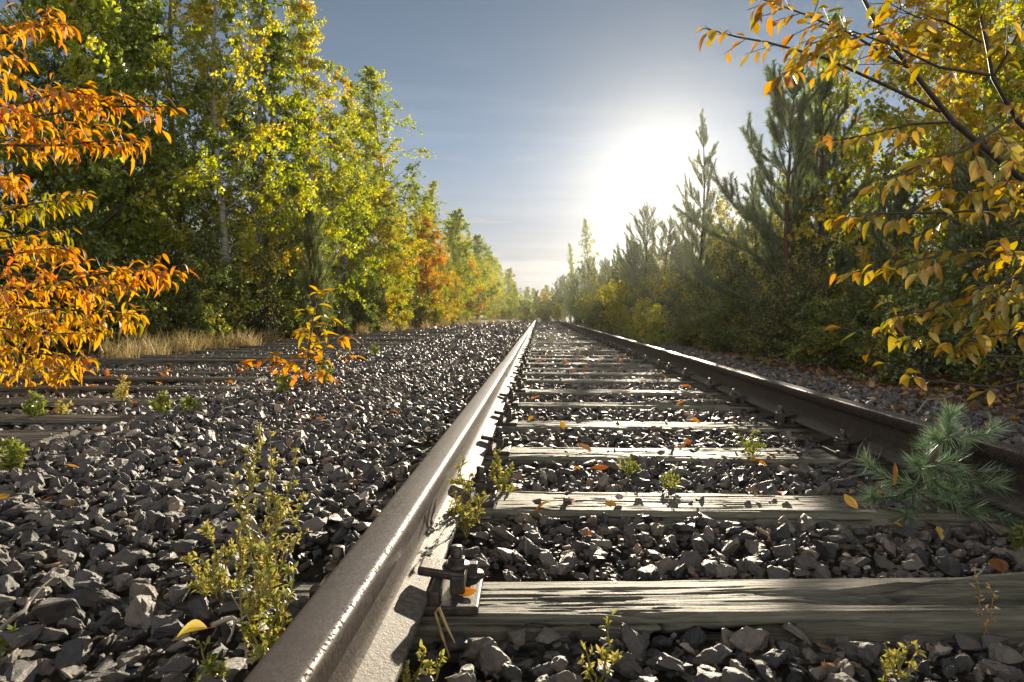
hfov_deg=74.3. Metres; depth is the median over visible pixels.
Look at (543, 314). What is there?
bush
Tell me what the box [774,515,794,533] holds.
ballast stone
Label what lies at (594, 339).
sleeper
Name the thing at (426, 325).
grass tuft
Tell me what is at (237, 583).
ballast stone
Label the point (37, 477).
ballast stone
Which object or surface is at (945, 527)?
ballast stone
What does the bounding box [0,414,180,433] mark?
sleeper
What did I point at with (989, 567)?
ballast stone
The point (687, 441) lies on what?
fallen leaf
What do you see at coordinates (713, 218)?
birch tree
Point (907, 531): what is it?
ballast stone
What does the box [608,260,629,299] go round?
bush
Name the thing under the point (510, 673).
ballast stone
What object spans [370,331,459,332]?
sleeper
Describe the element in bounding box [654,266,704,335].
bush
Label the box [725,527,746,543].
ballast stone
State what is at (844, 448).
sleeper
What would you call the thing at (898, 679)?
ballast stone
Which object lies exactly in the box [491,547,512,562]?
ballast stone
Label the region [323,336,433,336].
sleeper
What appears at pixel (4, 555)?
ballast stone
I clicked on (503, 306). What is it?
birch tree
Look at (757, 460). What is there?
fallen leaf
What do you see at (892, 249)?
bush
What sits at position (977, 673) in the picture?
ballast stone
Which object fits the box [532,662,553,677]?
ballast stone
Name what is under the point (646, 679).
ballast stone
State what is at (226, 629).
ballast stone
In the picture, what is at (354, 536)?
ballast stone
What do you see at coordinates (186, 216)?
pine tree
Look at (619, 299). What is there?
bush
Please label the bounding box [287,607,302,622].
ballast stone
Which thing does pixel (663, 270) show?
bare shrub
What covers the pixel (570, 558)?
ballast stone
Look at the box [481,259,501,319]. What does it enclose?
birch tree
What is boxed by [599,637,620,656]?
ballast stone
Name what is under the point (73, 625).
ballast stone
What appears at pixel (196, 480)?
ballast stone
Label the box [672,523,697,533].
ballast stone
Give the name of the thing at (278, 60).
birch tree
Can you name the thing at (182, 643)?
ballast stone
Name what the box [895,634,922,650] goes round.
ballast stone
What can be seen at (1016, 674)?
ballast stone
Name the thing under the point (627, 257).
pine tree
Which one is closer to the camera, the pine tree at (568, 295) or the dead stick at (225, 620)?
the dead stick at (225, 620)
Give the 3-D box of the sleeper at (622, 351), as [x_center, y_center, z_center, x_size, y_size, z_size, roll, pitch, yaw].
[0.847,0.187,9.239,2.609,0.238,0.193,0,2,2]
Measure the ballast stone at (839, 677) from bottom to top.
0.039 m
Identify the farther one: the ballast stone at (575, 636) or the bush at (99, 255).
the bush at (99, 255)
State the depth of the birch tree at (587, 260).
39.59 m
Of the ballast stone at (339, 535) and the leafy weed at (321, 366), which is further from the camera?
the leafy weed at (321, 366)
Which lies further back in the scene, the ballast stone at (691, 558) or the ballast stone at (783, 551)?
the ballast stone at (783, 551)
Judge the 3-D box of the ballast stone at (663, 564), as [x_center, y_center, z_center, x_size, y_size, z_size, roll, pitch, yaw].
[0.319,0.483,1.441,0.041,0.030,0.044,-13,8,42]
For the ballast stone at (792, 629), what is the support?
on the ground
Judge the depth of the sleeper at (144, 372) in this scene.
5.85 m
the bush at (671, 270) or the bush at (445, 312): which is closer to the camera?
the bush at (671, 270)
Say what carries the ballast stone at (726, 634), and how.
on the ground
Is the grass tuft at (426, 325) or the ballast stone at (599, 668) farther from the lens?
the grass tuft at (426, 325)
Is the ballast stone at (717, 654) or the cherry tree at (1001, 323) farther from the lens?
the cherry tree at (1001, 323)
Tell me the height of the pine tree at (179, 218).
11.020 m
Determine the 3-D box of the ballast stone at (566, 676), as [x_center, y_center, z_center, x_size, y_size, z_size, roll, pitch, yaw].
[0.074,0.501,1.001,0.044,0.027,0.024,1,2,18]
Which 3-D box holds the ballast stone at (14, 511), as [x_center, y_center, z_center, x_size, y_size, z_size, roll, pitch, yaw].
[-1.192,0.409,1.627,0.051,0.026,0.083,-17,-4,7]
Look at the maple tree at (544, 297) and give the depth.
69.79 m
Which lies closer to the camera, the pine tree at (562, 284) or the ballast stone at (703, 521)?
the ballast stone at (703, 521)
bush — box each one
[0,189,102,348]
[3,191,166,350]
[65,239,149,330]
[139,253,180,326]
[146,248,231,347]
[157,224,261,343]
[230,309,240,326]
[239,255,305,338]
[280,267,352,336]
[341,282,383,332]
[355,285,389,330]
[391,295,417,328]
[407,295,432,326]
[427,304,442,326]
[432,301,452,323]
[445,294,464,322]
[498,300,506,318]
[502,299,511,318]
[503,300,518,318]
[510,299,528,319]
[521,300,537,320]
[528,296,546,320]
[530,301,549,321]
[543,294,564,321]
[552,302,566,320]
[565,289,600,324]
[569,290,584,323]
[575,292,607,326]
[584,303,603,327]
[587,283,626,326]
[593,278,644,330]
[605,307,638,334]
[606,303,635,338]
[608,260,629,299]
[620,277,659,333]
[623,297,657,341]
[630,303,673,346]
[638,288,698,341]
[649,266,661,293]
[651,273,696,340]
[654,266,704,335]
[660,297,709,347]
[662,267,720,345]
[692,293,764,353]
[740,306,830,358]
[748,221,832,349]
[757,293,887,371]
[828,279,900,366]
[854,241,1023,388]
[868,216,938,308]
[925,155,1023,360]
[983,270,1019,354]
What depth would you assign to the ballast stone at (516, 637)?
1.12 m
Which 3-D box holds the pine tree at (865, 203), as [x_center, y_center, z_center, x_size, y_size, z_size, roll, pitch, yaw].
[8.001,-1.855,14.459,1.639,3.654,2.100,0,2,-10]
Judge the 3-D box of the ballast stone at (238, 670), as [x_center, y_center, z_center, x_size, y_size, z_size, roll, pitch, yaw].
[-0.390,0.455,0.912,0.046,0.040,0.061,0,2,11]
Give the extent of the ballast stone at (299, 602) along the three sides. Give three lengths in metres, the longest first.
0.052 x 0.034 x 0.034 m
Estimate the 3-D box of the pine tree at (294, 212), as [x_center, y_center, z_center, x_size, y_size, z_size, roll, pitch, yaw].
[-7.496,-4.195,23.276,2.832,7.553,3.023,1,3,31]
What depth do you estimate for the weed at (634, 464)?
2.22 m
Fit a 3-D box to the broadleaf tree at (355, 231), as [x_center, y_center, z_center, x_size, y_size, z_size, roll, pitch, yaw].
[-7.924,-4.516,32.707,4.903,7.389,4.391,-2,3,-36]
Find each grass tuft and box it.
[87,326,140,357]
[109,339,161,356]
[113,325,177,354]
[138,333,171,354]
[151,329,194,350]
[165,326,208,352]
[190,331,217,349]
[201,325,236,347]
[219,328,254,347]
[233,327,268,345]
[256,328,287,341]
[353,323,372,332]
[379,320,397,331]
[422,320,433,327]
[439,318,450,325]
[453,318,466,324]
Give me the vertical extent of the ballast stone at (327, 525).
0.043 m
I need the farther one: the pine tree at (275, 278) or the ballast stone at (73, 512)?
the pine tree at (275, 278)
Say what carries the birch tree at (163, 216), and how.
on the ground
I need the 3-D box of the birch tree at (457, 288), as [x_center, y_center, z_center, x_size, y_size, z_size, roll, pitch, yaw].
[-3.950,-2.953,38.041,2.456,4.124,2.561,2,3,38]
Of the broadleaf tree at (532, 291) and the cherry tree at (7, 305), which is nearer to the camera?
the cherry tree at (7, 305)
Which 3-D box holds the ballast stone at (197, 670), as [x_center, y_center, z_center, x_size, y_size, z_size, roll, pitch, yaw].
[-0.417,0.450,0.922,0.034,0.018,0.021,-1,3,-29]
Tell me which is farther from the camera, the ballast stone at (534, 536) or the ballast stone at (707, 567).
the ballast stone at (534, 536)
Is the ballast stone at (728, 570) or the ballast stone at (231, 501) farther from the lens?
the ballast stone at (231, 501)
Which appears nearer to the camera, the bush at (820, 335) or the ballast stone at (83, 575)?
the ballast stone at (83, 575)
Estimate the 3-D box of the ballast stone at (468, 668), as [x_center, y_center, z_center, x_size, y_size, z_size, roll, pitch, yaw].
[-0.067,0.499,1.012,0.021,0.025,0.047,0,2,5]
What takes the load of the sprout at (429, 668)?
on the ground
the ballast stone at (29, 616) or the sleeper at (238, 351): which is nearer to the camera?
the ballast stone at (29, 616)
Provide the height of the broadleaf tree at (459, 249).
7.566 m
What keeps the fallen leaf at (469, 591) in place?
on the sleeper at (894, 610)
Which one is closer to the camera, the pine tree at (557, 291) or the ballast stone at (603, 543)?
the ballast stone at (603, 543)
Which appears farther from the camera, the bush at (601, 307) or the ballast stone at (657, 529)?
the bush at (601, 307)
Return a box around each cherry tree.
[0,1,199,388]
[696,0,1023,404]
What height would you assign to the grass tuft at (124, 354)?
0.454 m
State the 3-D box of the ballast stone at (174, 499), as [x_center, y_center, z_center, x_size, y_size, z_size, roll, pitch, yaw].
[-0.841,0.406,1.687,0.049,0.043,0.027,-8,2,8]
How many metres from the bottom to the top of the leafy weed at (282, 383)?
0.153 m
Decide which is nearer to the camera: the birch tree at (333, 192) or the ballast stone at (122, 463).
the ballast stone at (122, 463)
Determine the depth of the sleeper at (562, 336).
16.36 m
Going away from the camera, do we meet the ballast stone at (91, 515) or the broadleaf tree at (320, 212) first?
the ballast stone at (91, 515)
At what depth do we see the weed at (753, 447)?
2.43 m
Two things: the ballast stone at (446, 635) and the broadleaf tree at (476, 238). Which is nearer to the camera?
the ballast stone at (446, 635)
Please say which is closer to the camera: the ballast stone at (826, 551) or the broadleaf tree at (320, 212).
the ballast stone at (826, 551)
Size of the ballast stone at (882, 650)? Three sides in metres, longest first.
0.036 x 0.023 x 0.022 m
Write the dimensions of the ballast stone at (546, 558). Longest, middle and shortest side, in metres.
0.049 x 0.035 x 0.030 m
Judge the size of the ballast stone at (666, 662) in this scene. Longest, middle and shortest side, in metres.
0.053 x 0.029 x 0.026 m
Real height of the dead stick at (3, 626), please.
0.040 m
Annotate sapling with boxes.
[237,285,365,398]
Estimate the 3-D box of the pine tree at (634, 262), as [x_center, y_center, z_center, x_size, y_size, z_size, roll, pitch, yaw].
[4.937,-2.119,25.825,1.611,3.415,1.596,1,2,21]
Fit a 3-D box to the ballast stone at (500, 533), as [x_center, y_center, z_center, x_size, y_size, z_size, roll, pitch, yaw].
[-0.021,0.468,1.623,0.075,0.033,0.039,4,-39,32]
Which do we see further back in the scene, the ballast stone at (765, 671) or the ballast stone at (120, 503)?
the ballast stone at (120, 503)
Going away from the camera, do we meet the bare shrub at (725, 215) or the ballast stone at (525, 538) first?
the ballast stone at (525, 538)
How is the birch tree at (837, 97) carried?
on the ground
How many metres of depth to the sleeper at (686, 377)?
5.24 m
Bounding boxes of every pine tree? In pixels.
[0,64,60,324]
[115,0,261,328]
[143,128,200,279]
[187,132,254,299]
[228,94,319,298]
[235,206,314,338]
[249,137,332,307]
[293,188,341,336]
[330,268,353,333]
[533,290,539,317]
[549,277,566,313]
[549,287,561,314]
[551,274,567,317]
[553,276,573,319]
[561,265,586,311]
[561,266,576,320]
[564,265,586,312]
[574,256,600,297]
[587,257,610,320]
[591,259,613,296]
[601,254,624,283]
[602,201,659,309]
[602,242,625,310]
[616,239,648,307]
[623,244,652,288]
[627,268,647,295]
[631,215,681,296]
[663,198,726,307]
[668,107,719,326]
[672,58,843,357]
[707,250,749,325]
[720,168,767,344]
[727,217,753,237]
[741,62,880,321]
[748,165,809,318]
[783,145,894,308]
[835,175,898,302]
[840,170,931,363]
[852,182,906,268]
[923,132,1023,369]
[980,220,1023,283]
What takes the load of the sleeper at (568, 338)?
on the ground
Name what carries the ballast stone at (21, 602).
on the ground
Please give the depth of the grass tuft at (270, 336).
13.21 m
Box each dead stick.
[0,576,54,630]
[211,610,255,642]
[212,399,246,416]
[838,436,867,466]
[848,445,884,478]
[917,390,954,412]
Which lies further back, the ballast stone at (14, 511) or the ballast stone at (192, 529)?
the ballast stone at (14, 511)
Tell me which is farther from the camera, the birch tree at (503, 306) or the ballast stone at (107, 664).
the birch tree at (503, 306)
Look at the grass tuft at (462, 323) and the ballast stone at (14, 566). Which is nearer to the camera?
the ballast stone at (14, 566)
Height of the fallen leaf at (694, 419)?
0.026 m
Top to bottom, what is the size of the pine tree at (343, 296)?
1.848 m
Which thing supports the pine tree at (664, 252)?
on the ground
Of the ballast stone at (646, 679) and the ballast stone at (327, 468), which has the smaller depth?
the ballast stone at (646, 679)
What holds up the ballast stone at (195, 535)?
on the ground
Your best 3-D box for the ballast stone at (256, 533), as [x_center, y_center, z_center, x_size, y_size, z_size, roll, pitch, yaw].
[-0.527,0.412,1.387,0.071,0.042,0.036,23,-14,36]
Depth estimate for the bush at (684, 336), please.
10.80 m
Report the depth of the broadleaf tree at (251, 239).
29.03 m
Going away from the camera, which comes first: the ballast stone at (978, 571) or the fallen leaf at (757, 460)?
the ballast stone at (978, 571)
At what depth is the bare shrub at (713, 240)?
12.50 m
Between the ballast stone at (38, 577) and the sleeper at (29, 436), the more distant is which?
the sleeper at (29, 436)
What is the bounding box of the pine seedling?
[850,397,1023,526]
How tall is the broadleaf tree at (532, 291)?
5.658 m
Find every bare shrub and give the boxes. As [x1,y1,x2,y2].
[585,266,614,327]
[630,241,676,302]
[631,281,661,310]
[652,244,669,307]
[682,218,765,350]
[686,180,774,329]
[705,197,763,315]
[714,205,762,296]
[717,255,801,357]
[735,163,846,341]
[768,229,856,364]
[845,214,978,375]
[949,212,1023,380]
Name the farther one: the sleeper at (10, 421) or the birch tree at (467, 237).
the birch tree at (467, 237)
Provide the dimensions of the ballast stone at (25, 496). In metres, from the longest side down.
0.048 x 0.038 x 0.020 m
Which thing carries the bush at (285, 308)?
on the ground
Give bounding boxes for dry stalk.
[434,607,454,657]
[970,564,998,634]
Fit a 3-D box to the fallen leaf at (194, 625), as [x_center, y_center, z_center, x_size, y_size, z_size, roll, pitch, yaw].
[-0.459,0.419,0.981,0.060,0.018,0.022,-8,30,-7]
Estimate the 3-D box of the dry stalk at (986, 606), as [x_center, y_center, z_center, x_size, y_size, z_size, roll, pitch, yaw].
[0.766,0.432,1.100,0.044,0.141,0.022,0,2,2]
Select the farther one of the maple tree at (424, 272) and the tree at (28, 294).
the maple tree at (424, 272)
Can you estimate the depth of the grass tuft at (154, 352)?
8.37 m
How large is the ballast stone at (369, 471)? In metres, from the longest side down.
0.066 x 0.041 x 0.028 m
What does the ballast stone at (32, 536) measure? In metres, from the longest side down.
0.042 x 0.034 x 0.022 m
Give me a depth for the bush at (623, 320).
14.07 m
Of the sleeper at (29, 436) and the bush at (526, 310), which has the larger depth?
the bush at (526, 310)
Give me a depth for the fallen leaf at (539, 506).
1.80 m
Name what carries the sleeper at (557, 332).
on the ground
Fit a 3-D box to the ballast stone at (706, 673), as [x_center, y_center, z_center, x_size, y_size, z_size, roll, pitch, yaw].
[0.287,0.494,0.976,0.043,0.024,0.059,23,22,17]
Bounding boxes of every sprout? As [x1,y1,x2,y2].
[398,640,428,681]
[423,649,445,681]
[577,609,622,681]
[878,640,926,681]
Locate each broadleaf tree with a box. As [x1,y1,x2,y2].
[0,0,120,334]
[0,0,254,337]
[0,0,260,335]
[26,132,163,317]
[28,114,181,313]
[231,187,289,265]
[277,160,357,300]
[328,178,381,316]
[433,207,489,321]
[466,234,504,319]
[481,251,507,317]
[499,267,522,302]
[504,284,524,317]
[522,286,532,303]
[531,288,538,301]
[540,285,551,300]
[884,0,1023,280]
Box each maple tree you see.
[397,211,464,324]
[461,256,489,321]
[541,294,547,311]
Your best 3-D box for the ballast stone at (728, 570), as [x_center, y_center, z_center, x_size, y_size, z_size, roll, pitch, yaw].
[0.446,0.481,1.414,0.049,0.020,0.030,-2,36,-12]
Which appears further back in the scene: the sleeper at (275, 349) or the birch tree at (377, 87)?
the birch tree at (377, 87)
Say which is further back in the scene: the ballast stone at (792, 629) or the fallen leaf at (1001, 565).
the fallen leaf at (1001, 565)
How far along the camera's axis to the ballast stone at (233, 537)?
1.40 m
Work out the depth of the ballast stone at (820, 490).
2.01 m
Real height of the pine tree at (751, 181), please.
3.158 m
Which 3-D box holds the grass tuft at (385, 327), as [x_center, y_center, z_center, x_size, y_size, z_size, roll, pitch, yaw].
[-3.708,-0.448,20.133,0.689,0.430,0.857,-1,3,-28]
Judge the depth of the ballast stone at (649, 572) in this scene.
1.37 m
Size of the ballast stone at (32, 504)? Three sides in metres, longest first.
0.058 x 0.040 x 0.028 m
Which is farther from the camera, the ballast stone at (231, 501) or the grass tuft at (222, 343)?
the grass tuft at (222, 343)
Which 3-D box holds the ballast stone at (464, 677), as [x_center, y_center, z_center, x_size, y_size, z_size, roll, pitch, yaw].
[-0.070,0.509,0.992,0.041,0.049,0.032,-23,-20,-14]
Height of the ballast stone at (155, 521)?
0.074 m
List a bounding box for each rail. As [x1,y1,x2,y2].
[243,320,535,681]
[557,320,1023,517]
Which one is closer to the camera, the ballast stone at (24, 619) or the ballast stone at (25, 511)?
the ballast stone at (24, 619)
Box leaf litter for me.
[0,320,1023,421]
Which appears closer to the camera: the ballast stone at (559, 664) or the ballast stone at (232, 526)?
the ballast stone at (559, 664)
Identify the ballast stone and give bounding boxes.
[0,484,17,490]
[0,495,22,501]
[0,500,23,516]
[0,520,14,540]
[0,544,8,549]
[0,549,10,564]
[0,575,19,596]
[0,594,15,610]
[0,624,44,649]
[0,648,22,668]
[1,503,31,517]
[1,561,23,575]
[3,659,37,681]
[8,522,36,534]
[11,468,21,480]
[11,493,34,499]
[12,473,27,481]
[16,597,45,608]
[17,649,38,659]
[18,480,40,492]
[18,610,36,624]
[19,506,39,516]
[20,471,44,495]
[20,531,39,545]
[23,486,33,495]
[23,573,46,588]
[25,612,32,620]
[28,502,39,506]
[29,586,51,598]
[30,598,88,628]
[35,524,63,534]
[36,512,59,526]
[36,627,68,642]
[40,505,58,516]
[40,567,69,586]
[54,635,92,677]
[57,504,86,519]
[57,521,83,537]
[57,549,76,563]
[57,616,89,633]
[59,576,74,592]
[61,665,88,679]
[67,531,89,545]
[69,587,107,607]
[73,569,103,589]
[73,580,104,589]
[74,498,88,509]
[75,513,90,533]
[81,669,129,681]
[86,508,103,523]
[88,527,117,543]
[91,542,114,565]
[91,607,120,635]
[93,658,116,671]
[94,513,110,526]
[96,590,123,604]
[96,633,116,650]
[98,561,130,572]
[101,521,118,532]
[105,497,126,512]
[109,563,131,580]
[111,549,137,570]
[112,573,133,591]
[113,458,128,472]
[115,645,151,669]
[116,487,129,494]
[123,495,143,505]
[124,578,150,586]
[125,595,157,632]
[129,550,149,564]
[129,582,158,599]
[134,509,146,529]
[136,483,151,494]
[139,500,165,511]
[139,563,159,580]
[145,511,164,542]
[150,613,182,638]
[151,485,166,493]
[152,598,160,606]
[152,620,183,637]
[158,552,177,563]
[158,656,197,677]
[161,672,188,681]
[162,511,184,523]
[166,479,185,489]
[166,495,184,510]
[166,637,195,651]
[168,584,189,605]
[171,539,198,555]
[179,493,202,505]
[181,573,193,582]
[184,531,213,544]
[186,523,213,538]
[188,595,210,621]
[190,474,205,493]
[193,665,202,675]
[198,675,233,681]
[200,473,215,484]
[201,657,247,681]
[203,494,214,503]
[205,645,228,661]
[206,479,223,489]
[208,514,230,525]
[210,502,227,516]
[211,520,226,532]
[214,563,230,580]
[215,588,233,601]
[215,616,240,631]
[218,600,248,616]
[220,620,232,643]
[223,472,242,481]
[224,534,236,545]
[224,578,244,588]
[224,587,255,605]
[226,505,245,517]
[227,495,242,504]
[227,521,250,533]
[230,552,246,561]
[231,484,252,493]
[241,476,256,484]
[242,529,268,553]
[256,481,277,492]
[256,622,271,638]
[258,490,275,505]
[259,454,270,466]
[261,611,272,619]
[265,570,291,604]
[266,506,285,524]
[268,605,280,615]
[274,525,296,536]
[275,494,297,507]
[279,593,307,613]
[282,518,303,524]
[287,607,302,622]
[297,517,325,532]
[303,496,324,511]
[307,530,328,544]
[321,517,329,530]
[323,464,333,476]
[323,484,335,496]
[327,513,341,523]
[330,526,348,545]
[335,468,348,481]
[338,517,354,529]
[343,531,360,545]
[344,495,363,508]
[344,542,355,551]
[351,522,370,533]
[362,461,376,482]
[416,671,434,681]
[439,632,467,653]
[442,632,463,650]
[445,672,476,681]
[459,664,475,676]
[462,546,479,559]
[463,637,500,659]
[468,557,489,568]
[469,531,491,541]
[473,553,488,569]
[478,522,493,537]
[478,646,512,677]
[481,523,489,532]
[488,526,514,544]
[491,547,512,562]
[502,663,521,681]
[506,628,524,647]
[511,549,526,562]
[518,538,537,560]
[519,536,529,552]
[524,530,540,543]
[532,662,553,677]
[535,627,560,643]
[535,674,548,681]
[538,551,554,568]
[539,513,550,525]
[549,563,568,575]
[549,670,575,681]
[551,656,568,672]
[559,552,579,567]
[564,482,575,491]
[568,631,582,642]
[570,540,590,554]
[583,548,606,557]
[586,516,596,526]
[589,542,605,551]
[590,539,612,548]
[596,661,613,679]
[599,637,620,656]
[611,652,644,678]
[619,622,646,666]
[623,523,634,549]
[636,676,658,681]
[638,564,658,581]
[639,631,649,646]
[640,515,652,524]
[650,523,663,535]
[651,635,672,645]
[654,557,672,574]
[656,652,687,675]
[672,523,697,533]
[679,550,702,576]
[680,627,706,649]
[691,644,732,666]
[692,537,708,554]
[696,512,718,529]
[696,664,721,681]
[699,559,718,576]
[702,526,713,538]
[709,557,727,563]
[716,563,736,577]
[717,521,740,528]
[720,628,734,652]
[721,537,739,555]
[721,667,756,681]
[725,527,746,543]
[728,530,757,543]
[728,626,769,655]
[729,659,749,675]
[734,556,762,571]
[743,557,766,578]
[745,539,765,554]
[750,658,777,681]
[756,648,788,668]
[767,565,790,578]
[770,523,790,545]
[771,544,793,557]
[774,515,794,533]
[780,622,811,645]
[782,538,795,553]
[789,465,807,477]
[794,553,820,570]
[796,513,814,533]
[803,647,818,663]
[809,664,839,681]
[812,484,831,494]
[815,540,835,565]
[822,534,846,544]
[824,672,857,681]
[833,477,855,487]
[838,658,854,676]
[839,543,862,551]
[840,641,880,665]
[841,533,855,543]
[852,557,870,570]
[870,516,892,528]
[874,552,895,569]
[879,669,911,681]
[880,537,895,557]
[880,643,901,659]
[884,677,906,681]
[890,526,924,538]
[895,568,914,577]
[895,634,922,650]
[900,538,924,553]
[926,520,941,527]
[935,523,950,546]
[935,556,963,576]
[936,548,960,565]
[940,658,956,678]
[949,653,974,674]
[952,633,981,650]
[969,556,988,566]
[971,568,991,574]
[973,664,981,681]
[975,659,1009,675]
[978,634,1008,651]
[981,563,1007,573]
[983,522,1012,535]
[987,642,1023,663]
[990,547,1020,558]
[996,666,1023,681]
[1006,533,1023,545]
[1012,547,1023,565]
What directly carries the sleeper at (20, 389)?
on the ground
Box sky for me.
[0,0,1023,315]
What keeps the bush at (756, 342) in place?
on the ground
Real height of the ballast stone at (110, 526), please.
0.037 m
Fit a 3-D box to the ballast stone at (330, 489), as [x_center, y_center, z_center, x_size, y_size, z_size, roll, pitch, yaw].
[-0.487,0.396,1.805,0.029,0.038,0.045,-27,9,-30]
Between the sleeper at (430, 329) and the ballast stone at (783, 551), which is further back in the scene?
the sleeper at (430, 329)
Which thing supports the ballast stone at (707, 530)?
on the ground
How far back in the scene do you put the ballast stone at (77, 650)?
0.92 m
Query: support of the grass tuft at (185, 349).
on the ground
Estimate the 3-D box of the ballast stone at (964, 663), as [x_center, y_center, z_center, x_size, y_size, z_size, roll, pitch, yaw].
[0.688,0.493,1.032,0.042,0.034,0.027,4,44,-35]
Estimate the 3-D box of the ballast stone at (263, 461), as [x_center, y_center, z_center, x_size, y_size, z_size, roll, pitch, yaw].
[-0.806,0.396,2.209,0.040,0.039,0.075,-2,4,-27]
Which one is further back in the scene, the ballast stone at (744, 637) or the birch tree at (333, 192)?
the birch tree at (333, 192)
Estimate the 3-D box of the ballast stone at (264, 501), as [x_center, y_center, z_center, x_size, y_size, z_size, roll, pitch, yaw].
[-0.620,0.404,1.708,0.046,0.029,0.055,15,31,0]
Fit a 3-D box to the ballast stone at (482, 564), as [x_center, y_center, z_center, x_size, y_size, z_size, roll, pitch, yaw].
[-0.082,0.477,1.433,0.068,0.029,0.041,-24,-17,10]
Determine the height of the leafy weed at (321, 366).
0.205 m
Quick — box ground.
[0,315,1023,681]
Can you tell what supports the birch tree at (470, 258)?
on the ground
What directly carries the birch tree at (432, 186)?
on the ground
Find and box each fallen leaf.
[0,491,13,498]
[103,369,109,375]
[176,619,216,637]
[449,587,476,596]
[535,499,554,512]
[560,420,565,429]
[577,442,590,449]
[591,464,613,469]
[605,497,615,508]
[684,439,691,444]
[686,417,700,423]
[749,458,766,465]
[821,659,834,665]
[844,494,860,512]
[936,522,943,539]
[988,558,1008,572]
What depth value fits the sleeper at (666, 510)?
1.80 m
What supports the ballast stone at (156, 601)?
on the ground
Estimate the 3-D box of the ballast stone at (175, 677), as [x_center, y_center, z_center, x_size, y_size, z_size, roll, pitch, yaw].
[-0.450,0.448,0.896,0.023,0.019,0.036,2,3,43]
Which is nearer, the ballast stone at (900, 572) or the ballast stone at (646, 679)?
the ballast stone at (646, 679)
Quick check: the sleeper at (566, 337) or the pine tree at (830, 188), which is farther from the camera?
the sleeper at (566, 337)
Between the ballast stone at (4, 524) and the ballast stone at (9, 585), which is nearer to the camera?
the ballast stone at (9, 585)
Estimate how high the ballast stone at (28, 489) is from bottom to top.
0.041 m
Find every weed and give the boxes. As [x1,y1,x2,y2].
[0,435,30,471]
[0,623,28,656]
[20,389,49,416]
[51,397,73,413]
[112,374,131,400]
[148,389,173,412]
[177,395,204,411]
[180,519,246,605]
[193,635,231,681]
[221,419,308,650]
[238,539,297,661]
[274,372,294,393]
[314,357,334,380]
[370,342,379,354]
[446,455,488,538]
[489,448,515,490]
[616,453,641,477]
[660,467,680,491]
[735,429,765,461]
[1004,523,1023,550]
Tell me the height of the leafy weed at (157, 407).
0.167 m
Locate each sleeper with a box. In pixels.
[0,384,239,397]
[0,398,185,413]
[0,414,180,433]
[0,429,79,451]
[2,375,267,385]
[33,370,310,376]
[71,358,311,366]
[84,544,1023,667]
[126,354,340,363]
[157,353,348,355]
[192,350,362,354]
[205,348,370,351]
[239,345,401,348]
[243,465,1023,545]
[254,343,401,345]
[261,342,399,342]
[278,341,386,342]
[292,339,419,341]
[306,338,427,338]
[322,337,436,337]
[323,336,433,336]
[334,334,440,335]
[343,426,914,479]
[364,333,453,333]
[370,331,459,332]
[375,404,831,443]
[380,331,444,331]
[385,330,462,330]
[396,328,467,329]
[401,388,774,418]
[429,377,729,401]
[448,362,681,378]
[489,368,705,389]
[490,359,666,371]
[494,355,656,367]
[500,351,650,362]
[508,348,633,357]
[510,346,626,354]
[513,344,620,351]
[515,342,615,349]
[516,340,610,347]
[518,337,603,343]
[518,339,607,345]
[520,336,599,341]
[521,336,596,340]
[522,334,595,339]
[523,331,584,335]
[523,333,590,337]
[524,332,589,336]
[529,334,591,338]
[531,329,578,332]
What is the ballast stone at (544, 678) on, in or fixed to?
on the ground
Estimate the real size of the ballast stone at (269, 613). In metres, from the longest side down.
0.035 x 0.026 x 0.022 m
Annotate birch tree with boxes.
[111,0,330,326]
[141,0,355,336]
[142,147,194,276]
[230,0,397,332]
[292,75,408,331]
[302,185,336,303]
[321,107,413,328]
[342,65,455,326]
[347,175,426,329]
[383,171,454,323]
[411,179,460,321]
[430,254,464,321]
[443,218,486,315]
[461,229,495,309]
[470,249,501,319]
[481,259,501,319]
[488,257,509,318]
[494,264,510,311]
[562,243,575,321]
[574,218,599,296]
[694,192,729,307]
[761,4,929,313]
[776,0,1023,356]
[882,0,1023,296]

